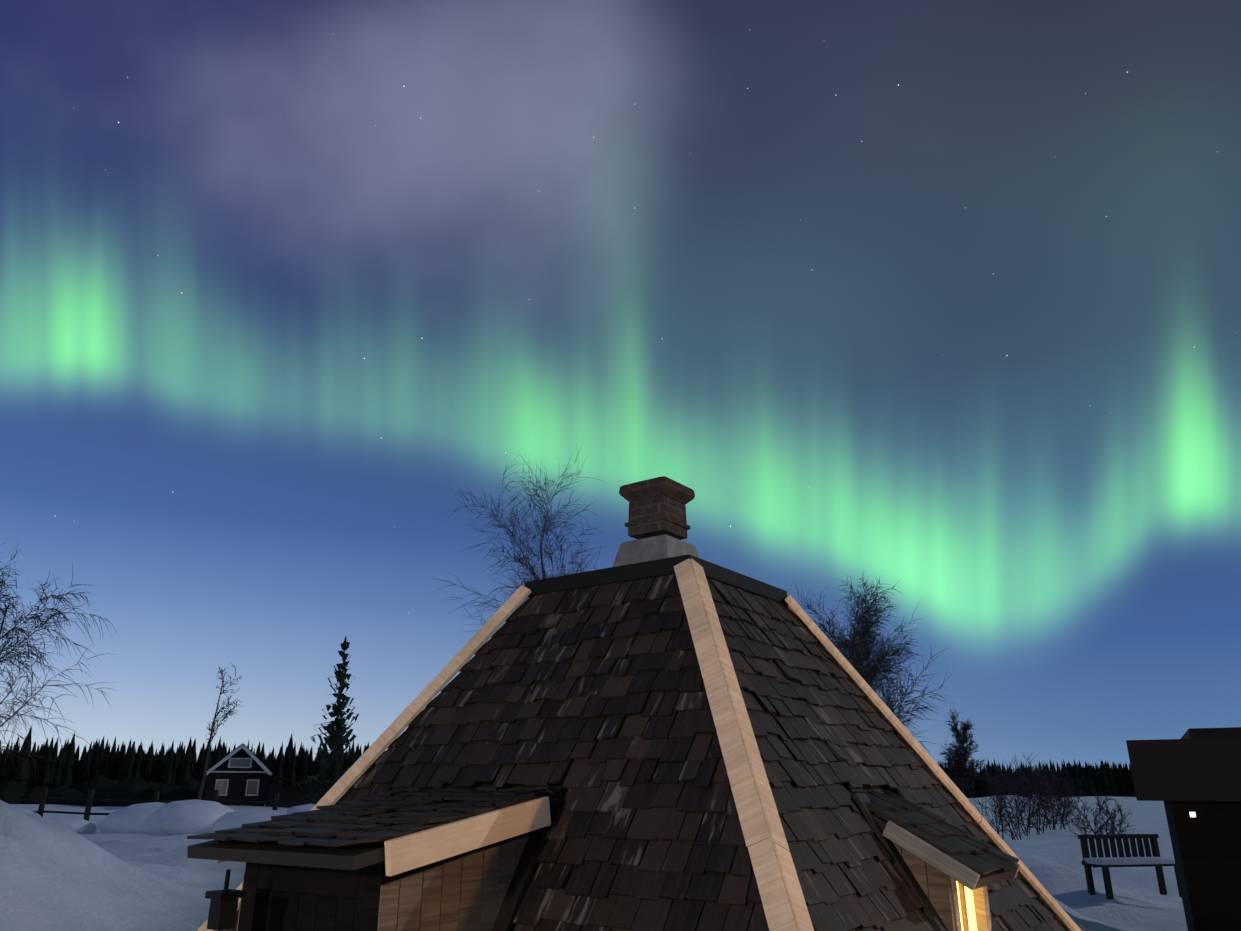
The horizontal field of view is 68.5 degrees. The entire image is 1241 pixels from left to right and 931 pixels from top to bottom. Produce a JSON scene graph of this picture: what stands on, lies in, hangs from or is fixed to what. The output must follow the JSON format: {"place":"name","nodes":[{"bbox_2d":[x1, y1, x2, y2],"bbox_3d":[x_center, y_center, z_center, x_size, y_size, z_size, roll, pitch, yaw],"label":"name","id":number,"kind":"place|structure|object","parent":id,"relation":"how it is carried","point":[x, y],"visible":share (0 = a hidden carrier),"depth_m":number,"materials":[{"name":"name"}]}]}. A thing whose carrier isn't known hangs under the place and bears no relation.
{"place":"outdoors","nodes":[
{"label":"outdoors","id":0,"kind":"place"},
{"bbox_2d":[236,835,528,930],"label":"dormer walls","id":1,"kind":"structure","parent":0,"point":[467,892],"depth_m":3.50,"materials":[{"name":"brown wood"}]},
{"bbox_2d":[187,785,568,930],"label":"dormer roof","id":2,"kind":"structure","parent":1,"relation":"on","point":[351,835],"depth_m":3.63,"materials":[{"name":"brown wood"}]},
{"bbox_2d":[205,869,244,929],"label":"porch lantern","id":3,"kind":"object","parent":2,"relation":"attached to","point":[223,909],"visible":1,"depth_m":3.37,"materials":[{"name":"black metal"}]},
{"bbox_2d":[214,797,550,875],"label":"dormer trim","id":4,"kind":"structure","parent":2,"relation":"attached to","point":[409,852],"depth_m":3.45,"materials":[{"name":"brown wood"}]},
{"bbox_2d":[0,794,1187,930],"bbox_3d":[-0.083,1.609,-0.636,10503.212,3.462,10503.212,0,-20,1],"label":"ground","id":5,"kind":"structure","parent":0,"point":[56,876],"depth_m":13.87,"materials":[{"name":"white snow"}]},
{"bbox_2d":[0,543,115,784],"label":"birch","id":6,"kind":"object","parent":5,"relation":"on","point":[22,631],"visible":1,"depth_m":29.92,"materials":[{"name":"grey"}]},
{"bbox_2d":[0,775,324,806],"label":"bushes","id":7,"kind":"object","parent":5,"relation":"on","point":[136,787],"visible":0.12,"depth_m":101.51,"materials":[{"name":"black plant"}]},
{"bbox_2d":[4,787,336,834],"bbox_3d":[-31.233,14.878,38.295,48.320,2.564,3.191,-1,-20,4],"label":"fence","id":8,"kind":"object","parent":5,"relation":"on","point":[181,816],"visible":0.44,"depth_m":36.78,"materials":[{"name":"brown wood"}]},
{"bbox_2d":[198,664,242,798],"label":"birch","id":9,"kind":"object","parent":5,"relation":"on","point":[212,727],"visible":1,"depth_m":49.45,"materials":[{"name":"grey"}]},
{"bbox_2d":[205,743,341,807],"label":"house","id":10,"kind":"structure","parent":5,"relation":"on","point":[242,771],"depth_m":95.52,"materials":[{"name":"black wood"}]},
{"bbox_2d":[290,636,366,807],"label":"spruce","id":11,"kind":"object","parent":5,"relation":"on","point":[335,740],"visible":0.79,"depth_m":59.47,"materials":[{"name":"black"}]},
{"bbox_2d":[433,440,604,642],"bbox_3d":[-1.935,4.580,24.668,6.419,11.537,5.757,0,-20,1],"label":"birch","id":12,"kind":"object","parent":5,"relation":"on","point":[527,549],"visible":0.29,"depth_m":25.39,"materials":[{"name":"grey"}]},
{"bbox_2d":[0,725,1135,797],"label":"forest","id":13,"kind":"object","parent":5,"relation":"on","point":[178,767],"visible":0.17,"depth_m":122.10,"materials":[{"name":"black"}]},
{"bbox_2d":[790,570,954,737],"bbox_3d":[5.326,5.682,21.017,4.683,6.995,3.814,0,-20,1],"label":"birch","id":14,"kind":"object","parent":5,"relation":"on","point":[863,629],"visible":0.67,"depth_m":21.33,"materials":[{"name":"grey"}]},
{"bbox_2d":[814,608,936,758],"bbox_3d":[7.822,8.137,28.901,4.240,7.677,4.443,14,-24,-34],"label":"birch","id":15,"kind":"object","parent":5,"relation":"on","point":[872,682],"visible":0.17,"depth_m":29.11,"materials":[{"name":"brown plant"}]},
{"bbox_2d":[939,709,985,793],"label":"spruce","id":16,"kind":"object","parent":5,"relation":"on","point":[958,760],"visible":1,"depth_m":55.90,"materials":[{"name":"green plant"}]},
{"bbox_2d":[964,756,1049,839],"bbox_3d":[14.078,12.195,33.318,2.925,3.021,3.101,-9,-21,23],"label":"shrub","id":17,"kind":"object","parent":5,"relation":"on","point":[1000,805],"visible":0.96,"depth_m":33.31,"materials":[{"name":"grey plant"}]},
{"bbox_2d":[982,754,1070,835],"bbox_3d":[16.440,13.444,37.335,3.480,3.375,3.262,0,-20,1],"label":"shrub","id":18,"kind":"object","parent":5,"relation":"on","point":[1033,812],"visible":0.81,"depth_m":37.05,"materials":[{"name":"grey plant"}]},
{"bbox_2d":[1022,765,1082,829],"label":"shrub","id":19,"kind":"object","parent":5,"relation":"on","point":[1069,812],"visible":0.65,"depth_m":41.55,"materials":[{"name":"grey plant"}]},
{"bbox_2d":[1022,763,1083,824],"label":"shrub","id":20,"kind":"object","parent":5,"relation":"on","point":[1059,792],"visible":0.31,"depth_m":48.33,"materials":[{"name":"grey plant"}]},
{"bbox_2d":[1058,778,1136,836],"bbox_3d":[15.061,10.912,28.511,2.166,2.215,1.931,0,-20,1],"label":"shrub","id":21,"kind":"object","parent":5,"relation":"on","point":[1102,824],"visible":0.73,"depth_m":28.58,"materials":[{"name":"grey plant"}]},
{"bbox_2d":[1077,834,1181,898],"bbox_3d":[7.833,6.124,13.940,1.400,0.870,0.470,4,-20,-10],"label":"bench","id":22,"kind":"object","parent":5,"relation":"on","point":[1107,861],"visible":0.9,"depth_m":14.10,"materials":[{"name":"brown wood"}]},
{"bbox_2d":[1126,727,1240,930],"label":"shed","id":23,"kind":"structure","parent":5,"relation":"on","point":[1191,778],"depth_m":8.97,"materials":[{"name":"brown wood"}]},
{"bbox_2d":[0,0,1240,771],"label":"sky","id":24,"kind":"structure","parent":0,"point":[939,301],"materials":[{"name":"blue"}]},
{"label":"hut base","id":25,"kind":"object","parent":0,"visible":0},
{"bbox_2d":[219,574,1066,930],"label":"roof shingles","id":26,"kind":"object","parent":25,"relation":"on","point":[595,700],"visible":0.77,"depth_m":4.20,"materials":[{"name":"brown wood"}]},
{"bbox_2d":[197,558,1081,930],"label":"roof trim boards","id":27,"kind":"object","parent":26,"relation":"on","point":[775,874],"depth_m":4.18,"materials":[{"name":"brown wood"}]},
{"bbox_2d":[524,476,787,604],"bbox_3d":[0.231,0.463,5.609,1.149,0.750,1.149,-14,-24,33],"label":"chimney cap","id":28,"kind":"object","parent":26,"relation":"on","point":[657,525],"visible":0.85,"depth_m":5.44,"materials":[{"name":"black brick"}]},
{"bbox_2d":[893,842,991,930],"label":"dormer walls","id":29,"kind":"structure","parent":26,"relation":"on","point":[934,883],"depth_m":3.97,"materials":[{"name":"brown wood"}]},
{"bbox_2d":[849,790,1018,930],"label":"dormer roof","id":30,"kind":"structure","parent":29,"relation":"on","point":[989,864],"depth_m":4.16,"materials":[{"name":"brown wood"}]},
{"bbox_2d":[882,821,1020,930],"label":"dormer trim","id":31,"kind":"structure","parent":30,"relation":"attached to","point":[961,874],"depth_m":4.00,"materials":[{"name":"brown wood"}]},
{"bbox_2d":[956,881,976,930],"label":"window","id":32,"kind":"structure","parent":29,"relation":"attached to","point":[970,909],"depth_m":4.23,"materials":[{"name":"yellow glass"}]}
]}

